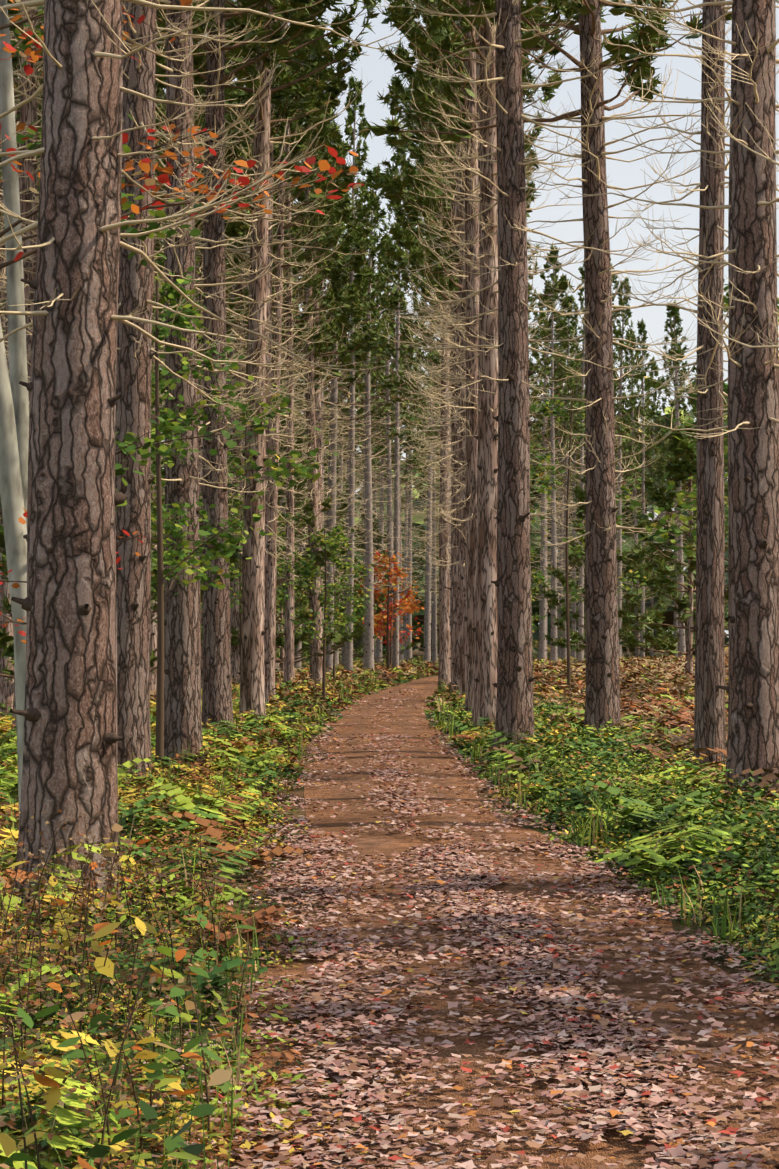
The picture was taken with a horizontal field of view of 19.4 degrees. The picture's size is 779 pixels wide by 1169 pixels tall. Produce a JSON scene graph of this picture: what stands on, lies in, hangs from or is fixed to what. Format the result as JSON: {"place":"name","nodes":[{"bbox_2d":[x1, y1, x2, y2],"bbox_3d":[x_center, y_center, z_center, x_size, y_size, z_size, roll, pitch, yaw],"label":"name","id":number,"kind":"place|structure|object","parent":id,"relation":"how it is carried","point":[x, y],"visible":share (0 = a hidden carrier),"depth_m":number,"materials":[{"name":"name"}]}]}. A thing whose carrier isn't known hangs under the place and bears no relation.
{"place":"outdoors","nodes":[
{"label":"outdoors","id":0,"kind":"place"},
{"bbox_2d":[0,641,778,1168],"bbox_3d":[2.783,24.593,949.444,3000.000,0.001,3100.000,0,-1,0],"label":"ground","id":1,"kind":"structure","parent":0,"point":[676,925],"depth_m":11.29,"materials":[{"name":"brown soil"}]},
{"bbox_2d":[0,319,26,820],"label":"birch tree","id":2,"kind":"object","parent":1,"relation":"on","point":[12,503],"visible":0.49,"depth_m":16.54,"materials":[{"name":"white plant"}]},
{"bbox_2d":[0,0,28,798],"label":"birch tree","id":3,"kind":"object","parent":1,"relation":"on","point":[18,372],"visible":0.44,"depth_m":17.67,"materials":[{"name":"white plant"}]},
{"bbox_2d":[0,5,41,381],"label":"pine tree","id":4,"kind":"object","parent":1,"relation":"on","point":[26,127],"visible":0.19,"depth_m":26.13,"materials":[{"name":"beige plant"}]},
{"bbox_2d":[0,0,42,726],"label":"pine tree","id":5,"kind":"object","parent":1,"relation":"on","point":[28,113],"visible":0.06,"depth_m":34.97,"materials":[{"name":"beige plant"}]},
{"bbox_2d":[0,0,42,403],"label":"pine tree","id":6,"kind":"object","parent":1,"relation":"on","point":[21,133],"visible":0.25,"depth_m":29.93,"materials":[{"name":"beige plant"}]},
{"bbox_2d":[0,10,43,711],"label":"pine tree","id":7,"kind":"object","parent":1,"relation":"on","point":[7,691],"visible":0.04,"depth_m":48.71,"materials":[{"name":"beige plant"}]},
{"bbox_2d":[0,0,43,342],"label":"pine tree","id":8,"kind":"object","parent":1,"relation":"on","point":[14,61],"visible":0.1,"depth_m":41.29,"materials":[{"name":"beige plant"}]},
{"bbox_2d":[0,508,146,643],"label":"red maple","id":9,"kind":"object","parent":1,"relation":"on","point":[17,585],"visible":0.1,"depth_m":16.23,"materials":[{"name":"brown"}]},
{"bbox_2d":[0,0,165,404],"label":"pine tree","id":10,"kind":"object","parent":1,"relation":"on","point":[14,12],"depth_m":39.51,"materials":[{"name":"plant"}]},
{"bbox_2d":[0,366,236,599],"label":"sapling","id":11,"kind":"object","parent":1,"relation":"on","point":[221,585],"visible":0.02,"depth_m":30.96,"materials":[{"name":"green plant"}]},
{"bbox_2d":[0,296,242,682],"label":"pine","id":12,"kind":"object","parent":1,"relation":"on","point":[8,650],"visible":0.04,"depth_m":37.90,"materials":[{"name":"green"}]},
{"bbox_2d":[0,6,265,514],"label":"green maple","id":13,"kind":"object","parent":1,"relation":"on","point":[143,450],"visible":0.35,"depth_m":20.16,"materials":[{"name":"brown"}]},
{"bbox_2d":[12,0,288,790],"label":"pine tree","id":14,"kind":"object","parent":1,"relation":"on","point":[135,354],"visible":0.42,"depth_m":23.35,"materials":[{"name":"brown plant"}]},
{"bbox_2d":[122,5,205,492],"bbox_3d":[-5.768,-9.295,50.299,3.921,24.753,4.070,-1,0,1],"label":"pine tree","id":15,"kind":"object","parent":1,"relation":"on","point":[162,140],"visible":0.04,"depth_m":49.47,"materials":[{"name":"beige plant"}]},
{"bbox_2d":[0,0,364,268],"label":"red maple","id":16,"kind":"object","parent":1,"relation":"on","point":[144,165],"visible":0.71,"depth_m":15.41,"materials":[{"name":"brown plant"}]},
{"bbox_2d":[122,5,248,698],"bbox_3d":[-5.990,-7.999,55.024,4.941,22.338,4.968,0,-2,-14],"label":"pine tree","id":17,"kind":"object","parent":1,"relation":"on","point":[237,227],"visible":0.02,"depth_m":54.69,"materials":[{"name":"beige plant"}]},
{"bbox_2d":[43,0,343,773],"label":"pine tree","id":18,"kind":"object","parent":1,"relation":"on","point":[182,677],"visible":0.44,"depth_m":26.44,"materials":[{"name":"brown plant"}]},
{"bbox_2d":[154,4,251,564],"bbox_3d":[-5.826,-8.725,63.535,4.928,24.279,4.593,-1,-2,11],"label":"pine tree","id":19,"kind":"object","parent":1,"relation":"on","point":[230,306],"visible":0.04,"depth_m":63.22,"materials":[{"name":"plant"}]},
{"bbox_2d":[154,3,254,687],"bbox_3d":[-5.085,-8.652,59.190,4.482,23.862,4.667,-2,-3,44],"label":"pine tree","id":20,"kind":"object","parent":1,"relation":"on","point":[229,93],"visible":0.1,"depth_m":58.96,"materials":[{"name":"beige plant"}]},
{"bbox_2d":[0,0,413,923],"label":"pine tree","id":21,"kind":"object","parent":1,"relation":"on","point":[68,712],"visible":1,"depth_m":12.59,"materials":[{"name":"brown plant"}]},
{"bbox_2d":[151,267,272,782],"bbox_3d":[-2.439,-0.559,25.442,2.180,5.861,2.536,0,-1,-8],"label":"green maple","id":22,"kind":"object","parent":1,"relation":"on","point":[180,321],"visible":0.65,"depth_m":24.91,"materials":[{"name":"brown"}]},
{"bbox_2d":[122,0,346,728],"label":"pine tree","id":23,"kind":"object","parent":1,"relation":"on","point":[217,704],"visible":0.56,"depth_m":34.71,"materials":[{"name":"brown plant"}]},
{"bbox_2d":[151,233,337,550],"bbox_3d":[-3.450,-1.585,38.003,5.188,8.636,3.875,-1,-2,23],"label":"sapling","id":24,"kind":"object","parent":1,"relation":"on","point":[278,471],"visible":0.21,"depth_m":37.81,"materials":[{"name":"green plant"}]},
{"bbox_2d":[198,0,315,683],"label":"pine tree","id":25,"kind":"object","parent":1,"relation":"on","point":[235,649],"visible":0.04,"depth_m":70.18,"materials":[{"name":"beige plant"}]},
{"bbox_2d":[156,0,375,705],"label":"pine tree","id":26,"kind":"object","parent":1,"relation":"on","point":[336,85],"visible":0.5,"depth_m":45.56,"materials":[{"name":"plant"}]},
{"bbox_2d":[227,451,304,663],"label":"sapling","id":27,"kind":"object","parent":1,"relation":"on","point":[241,516],"visible":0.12,"depth_m":69.71,"materials":[{"name":"green plant"}]},
{"bbox_2d":[153,0,382,720],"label":"pine tree","id":28,"kind":"object","parent":1,"relation":"on","point":[253,678],"visible":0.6,"depth_m":38.76,"materials":[{"name":"beige plant"}]},
{"bbox_2d":[228,489,314,612],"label":"sapling","id":29,"kind":"object","parent":1,"relation":"on","point":[286,516],"visible":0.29,"depth_m":57.69,"materials":[{"name":"green plant"}]},
{"bbox_2d":[225,0,347,695],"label":"pine tree","id":30,"kind":"object","parent":1,"relation":"on","point":[332,237],"visible":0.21,"depth_m":55.66,"materials":[{"name":"beige plant"}]},
{"bbox_2d":[231,6,344,683],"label":"pine tree","id":31,"kind":"object","parent":1,"relation":"on","point":[289,650],"visible":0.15,"depth_m":68.17,"materials":[{"name":"beige plant"}]},
{"bbox_2d":[275,515,309,672],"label":"pine","id":32,"kind":"object","parent":1,"relation":"on","point":[305,636],"visible":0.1,"depth_m":86.21,"materials":[{"name":"beige"}]},
{"bbox_2d":[227,358,366,672],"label":"deciduous tree","id":33,"kind":"object","parent":1,"relation":"on","point":[334,637],"visible":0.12,"depth_m":72.14,"materials":[{"name":"green plant"}]},
{"bbox_2d":[245,14,384,682],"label":"pine tree","id":34,"kind":"object","parent":1,"relation":"on","point":[316,643],"visible":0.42,"depth_m":73.28,"materials":[{"name":"plant"}]},
{"bbox_2d":[294,249,364,668],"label":"pine tree","id":35,"kind":"object","parent":1,"relation":"on","point":[297,664],"visible":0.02,"depth_m":105.69,"materials":[{"name":"brown plant"}]},
{"bbox_2d":[294,122,365,623],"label":"pine tree","id":36,"kind":"object","parent":1,"relation":"on","point":[358,400],"visible":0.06,"depth_m":93.14,"materials":[{"name":"brown plant"}]},
{"bbox_2d":[273,40,387,636],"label":"pine tree","id":37,"kind":"object","parent":1,"relation":"on","point":[351,235],"visible":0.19,"depth_m":78.39,"materials":[{"name":"plant"}]},
{"bbox_2d":[275,425,386,663],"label":"pine","id":38,"kind":"object","parent":1,"relation":"on","point":[343,552],"visible":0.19,"depth_m":99.54,"materials":[{"name":"green plant"}]},
{"bbox_2d":[289,524,373,700],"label":"sapling","id":39,"kind":"object","parent":1,"relation":"on","point":[308,572],"visible":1,"depth_m":51.72,"materials":[{"name":"green plant"}]},
{"bbox_2d":[302,553,363,678],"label":"sapling","id":40,"kind":"object","parent":1,"relation":"on","point":[336,559],"visible":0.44,"depth_m":74.69,"materials":[{"name":"green plant"}]},
{"bbox_2d":[300,246,380,665],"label":"pine tree","id":41,"kind":"object","parent":1,"relation":"on","point":[338,501],"visible":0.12,"depth_m":123.42,"materials":[{"name":"green plant"}]},
{"bbox_2d":[281,128,405,671],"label":"pine tree","id":42,"kind":"object","parent":1,"relation":"on","point":[333,511],"visible":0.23,"depth_m":84.68,"materials":[{"name":"green plant"}]},
{"bbox_2d":[320,75,394,670],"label":"pine tree","id":43,"kind":"object","parent":1,"relation":"on","point":[350,131],"visible":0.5,"depth_m":90.45,"materials":[{"name":"green plant"}]},
{"bbox_2d":[303,164,425,671],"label":"pine tree","id":44,"kind":"object","parent":1,"relation":"on","point":[369,637],"visible":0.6,"depth_m":95.88,"materials":[{"name":"green plant"}]},
{"bbox_2d":[323,203,406,666],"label":"pine tree","id":45,"kind":"object","parent":1,"relation":"on","point":[375,429],"visible":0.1,"depth_m":104.23,"materials":[{"name":"green plant"}]},
{"bbox_2d":[337,259,401,665],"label":"pine tree","id":46,"kind":"object","parent":1,"relation":"on","point":[381,441],"visible":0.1,"depth_m":118.48,"materials":[{"name":"green plant"}]},
{"bbox_2d":[345,300,401,657],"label":"pine tree","id":47,"kind":"object","parent":1,"relation":"on","point":[378,487],"visible":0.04,"depth_m":148.01,"materials":[{"name":"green plant"}]},
{"bbox_2d":[336,513,416,663],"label":"pine","id":48,"kind":"object","parent":1,"relation":"on","point":[379,537],"visible":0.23,"depth_m":111.07,"materials":[{"name":"beige"}]},
{"bbox_2d":[347,314,425,663],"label":"pine tree","id":49,"kind":"object","parent":1,"relation":"on","point":[378,652],"visible":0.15,"depth_m":138.06,"materials":[{"name":"green plant"}]},
{"bbox_2d":[342,243,434,665],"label":"pine tree","id":50,"kind":"object","parent":1,"relation":"on","point":[390,522],"visible":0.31,"depth_m":111.23,"materials":[{"name":"green plant"}]},
{"bbox_2d":[354,546,423,668],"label":"orange maple","id":51,"kind":"object","parent":1,"relation":"on","point":[409,607],"visible":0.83,"depth_m":98.89,"materials":[{"name":"brown plant"}]},
{"bbox_2d":[0,654,778,1168],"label":"undergrowth","id":52,"kind":"object","parent":1,"relation":"on","point":[662,798],"visible":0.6,"depth_m":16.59,"materials":[{"name":"green plant"}]},
{"bbox_2d":[361,590,420,664],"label":"orange maple","id":53,"kind":"object","parent":1,"relation":"on","point":[376,632],"visible":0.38,"depth_m":107.72,"materials":[{"name":"brown plant"}]},
{"bbox_2d":[364,145,434,666],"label":"pine tree","id":54,"kind":"object","parent":1,"relation":"on","point":[395,159],"visible":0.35,"depth_m":101.38,"materials":[{"name":"green plant"}]},
{"bbox_2d":[361,287,439,661],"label":"pine tree","id":55,"kind":"object","parent":1,"relation":"on","point":[401,656],"visible":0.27,"depth_m":124.93,"materials":[{"name":"green plant"}]},
{"bbox_2d":[385,321,427,658],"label":"pine tree","id":56,"kind":"object","parent":1,"relation":"on","point":[404,553],"visible":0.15,"depth_m":153.57,"materials":[{"name":"brown plant"}]},
{"bbox_2d":[375,339,439,661],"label":"pine tree","id":57,"kind":"object","parent":1,"relation":"on","point":[409,618],"visible":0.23,"depth_m":144.68,"materials":[{"name":"green plant"}]},
{"bbox_2d":[376,69,455,655],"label":"pine tree","id":58,"kind":"object","parent":1,"relation":"on","point":[388,384],"visible":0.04,"depth_m":76.64,"materials":[{"name":"plant"}]},
{"bbox_2d":[390,129,450,654],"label":"pine tree","id":59,"kind":"object","parent":1,"relation":"on","point":[397,383],"visible":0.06,"depth_m":83.10,"materials":[{"name":"green plant"}]},
{"bbox_2d":[391,238,450,661],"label":"pine tree","id":60,"kind":"object","parent":1,"relation":"on","point":[427,629],"visible":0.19,"depth_m":128.54,"materials":[{"name":"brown plant"}]},
{"bbox_2d":[403,509,438,657],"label":"pine","id":61,"kind":"object","parent":1,"relation":"on","point":[414,621],"visible":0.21,"depth_m":154.58,"materials":[{"name":"beige"}]},
{"bbox_2d":[383,3,459,689],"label":"pine tree","id":62,"kind":"object","parent":1,"relation":"on","point":[444,671],"visible":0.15,"depth_m":70.35,"materials":[{"name":"beige plant"}]},
{"bbox_2d":[404,283,441,662],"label":"pine tree","id":63,"kind":"object","parent":1,"relation":"on","point":[434,628],"visible":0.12,"depth_m":139.08,"materials":[{"name":"brown plant"}]},
{"bbox_2d":[413,282,450,596],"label":"pine tree","id":64,"kind":"object","parent":1,"relation":"on","point":[416,412],"visible":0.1,"depth_m":113.30,"materials":[{"name":"green plant"}]},
{"bbox_2d":[377,4,527,649],"bbox_3d":[1.707,-9.308,63.928,4.294,25.470,4.317,0,-1,0],"label":"pine tree","id":65,"kind":"object","parent":1,"relation":"on","point":[395,232],"visible":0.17,"depth_m":63.92,"materials":[{"name":"beige plant"}]},
{"bbox_2d":[373,3,546,692],"bbox_3d":[1.687,-8.399,58.520,4.205,23.322,4.364,0,-2,-6],"label":"pine tree","id":66,"kind":"object","parent":1,"relation":"on","point":[384,182],"visible":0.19,"depth_m":58.15,"materials":[{"name":"beige plant"}]},
{"bbox_2d":[378,0,569,711],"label":"pine tree","id":67,"kind":"object","parent":1,"relation":"on","point":[472,282],"visible":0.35,"depth_m":40.96,"materials":[{"name":"beige plant"}]},
{"bbox_2d":[378,0,574,697],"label":"pine tree","id":68,"kind":"object","parent":1,"relation":"on","point":[457,284],"visible":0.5,"depth_m":51.03,"materials":[{"name":"beige plant"}]},
{"bbox_2d":[378,0,576,517],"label":"pine tree","id":69,"kind":"object","parent":1,"relation":"on","point":[423,99],"visible":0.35,"depth_m":45.53,"materials":[{"name":"beige plant"}]},
{"bbox_2d":[388,0,608,729],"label":"pine tree","id":70,"kind":"object","parent":1,"relation":"on","point":[484,629],"visible":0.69,"depth_m":35.85,"materials":[{"name":"beige plant"}]},
{"bbox_2d":[380,0,670,750],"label":"pine tree","id":71,"kind":"object","parent":1,"relation":"on","point":[513,685],"visible":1,"depth_m":29.68,"materials":[{"name":"brown plant"}]},
{"bbox_2d":[530,549,550,630],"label":"sapling","id":72,"kind":"object","parent":1,"relation":"on","point":[539,577],"visible":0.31,"depth_m":82.86,"materials":[{"name":"green plant"}]},
{"bbox_2d":[527,242,560,562],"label":"pine tree","id":73,"kind":"object","parent":1,"relation":"on","point":[536,337],"visible":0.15,"depth_m":109.20,"materials":[{"name":"green plant"}]},
{"bbox_2d":[530,320,570,656],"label":"pine tree","id":74,"kind":"object","parent":1,"relation":"on","point":[538,407],"visible":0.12,"depth_m":142.64,"materials":[{"name":"green plant"}]},
{"bbox_2d":[529,243,584,661],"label":"pine tree","id":75,"kind":"object","parent":1,"relation":"on","point":[553,614],"visible":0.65,"depth_m":121.59,"materials":[{"name":"green plant"}]},
{"bbox_2d":[529,287,584,660],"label":"pine tree","id":76,"kind":"object","parent":1,"relation":"on","point":[542,630],"visible":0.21,"depth_m":134.62,"materials":[{"name":"green plant"}]},
{"bbox_2d":[530,292,584,660],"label":"pine tree","id":77,"kind":"object","parent":1,"relation":"on","point":[565,478],"visible":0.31,"depth_m":140.30,"materials":[{"name":"green plant"}]},
{"bbox_2d":[537,328,584,657],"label":"pine tree","id":78,"kind":"object","parent":1,"relation":"on","point":[560,586],"visible":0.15,"depth_m":152.01,"materials":[{"name":"green plant"}]},
{"bbox_2d":[539,356,584,658],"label":"pine tree","id":79,"kind":"object","parent":1,"relation":"on","point":[573,628],"visible":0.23,"depth_m":149.85,"materials":[{"name":"green plant"}]},
{"bbox_2d":[358,0,778,738],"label":"pine tree","id":80,"kind":"object","parent":1,"relation":"on","point":[602,670],"visible":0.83,"depth_m":31.14,"materials":[{"name":"brown plant"}]},
{"bbox_2d":[546,261,616,660],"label":"pine tree","id":81,"kind":"object","parent":1,"relation":"on","point":[581,577],"visible":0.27,"depth_m":125.17,"materials":[{"name":"green plant"}]},
{"bbox_2d":[530,390,649,691],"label":"sapling","id":82,"kind":"object","parent":1,"relation":"on","point":[544,482],"visible":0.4,"depth_m":54.80,"materials":[{"name":"green plant"}]},
{"bbox_2d":[539,474,666,663],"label":"open grown pine","id":83,"kind":"object","parent":1,"relation":"on","point":[573,585],"visible":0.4,"depth_m":103.38,"materials":[{"name":"green plant"}]},
{"bbox_2d":[564,259,645,592],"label":"pine tree","id":84,"kind":"object","parent":1,"relation":"on","point":[625,400],"visible":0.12,"depth_m":131.22,"materials":[{"name":"green plant"}]},
{"bbox_2d":[613,366,645,655],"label":"pine tree","id":85,"kind":"object","parent":1,"relation":"on","point":[627,454],"visible":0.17,"depth_m":163.07,"materials":[{"name":"green plant"}]},
{"bbox_2d":[613,278,652,657],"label":"pine tree","id":86,"kind":"object","parent":1,"relation":"on","point":[631,335],"visible":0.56,"depth_m":136.16,"materials":[{"name":"green plant"}]},
{"bbox_2d":[615,337,663,656],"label":"pine tree","id":87,"kind":"object","parent":1,"relation":"on","point":[635,475],"visible":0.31,"depth_m":157.94,"materials":[{"name":"green plant"}]},
{"bbox_2d":[617,318,666,657],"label":"pine tree","id":88,"kind":"object","parent":1,"relation":"on","point":[641,330],"visible":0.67,"depth_m":152.78,"materials":[{"name":"green plant"}]},
{"bbox_2d":[622,548,668,656],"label":"pine","id":89,"kind":"object","parent":1,"relation":"on","point":[629,555],"visible":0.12,"depth_m":159.43,"materials":[{"name":"green plant"}]},
{"bbox_2d":[622,542,678,656],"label":"pine","id":90,"kind":"object","parent":1,"relation":"on","point":[650,594],"visible":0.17,"depth_m":156.99,"materials":[{"name":"green plant"}]},
{"bbox_2d":[639,356,669,656],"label":"pine tree","id":91,"kind":"object","parent":1,"relation":"on","point":[654,366],"visible":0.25,"depth_m":167.76,"materials":[{"name":"green plant"}]},
{"bbox_2d":[548,0,778,821],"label":"pine tree","id":92,"kind":"object","parent":1,"relation":"on","point":[751,688],"visible":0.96,"depth_m":18.94,"materials":[{"name":"brown plant"}]},
{"bbox_2d":[642,300,696,656],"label":"pine tree","id":93,"kind":"object","parent":1,"relation":"on","point":[673,312],"visible":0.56,"depth_m":150.09,"materials":[{"name":"green plant"}]},
{"bbox_2d":[648,341,694,656],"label":"pine tree","id":94,"kind":"object","parent":1,"relation":"on","point":[672,405],"visible":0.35,"depth_m":159.22,"materials":[{"name":"green plant"}]},
{"bbox_2d":[618,413,728,677],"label":"open grown pine","id":95,"kind":"object","parent":1,"relation":"on","point":[680,470],"visible":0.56,"depth_m":79.49,"materials":[{"name":"green plant"}]},
{"bbox_2d":[595,0,778,773],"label":"pine tree","id":96,"kind":"object","parent":1,"relation":"on","point":[709,705],"visible":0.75,"depth_m":22.04,"materials":[{"name":"brown plant"}]},
{"bbox_2d":[628,279,778,570],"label":"sapling","id":97,"kind":"object","parent":1,"relation":"on","point":[676,529],"visible":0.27,"depth_m":26.09,"materials":[{"name":"green plant"}]},
{"bbox_2d":[684,0,778,347],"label":"pine tree","id":98,"kind":"object","parent":1,"relation":"on","point":[725,130],"visible":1,"depth_m":14.22,"materials":[{"name":"beige plant"}]},
{"bbox_2d":[18,0,778,639],"label":"sky","id":99,"kind":"structure","parent":0,"point":[374,67],"materials":[{"name":"white"}]},
{"bbox_2d":[162,365,728,655],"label":"forest","id":100,"kind":"object","parent":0,"point":[668,615],"depth_m":179.92,"materials":[{"name":"green plant"}]},
{"bbox_2d":[189,676,778,1168],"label":"dirt path","id":101,"kind":"structure","parent":0,"point":[615,1144],"depth_m":10.03,"materials":[{"name":"brown soil"}]},
{"bbox_2d":[87,688,778,1168],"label":"fallen leaves","id":102,"kind":"object","parent":101,"relation":"on","point":[587,1030],"visible":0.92,"depth_m":9.24,"materials":[{"name":"brown plant"}]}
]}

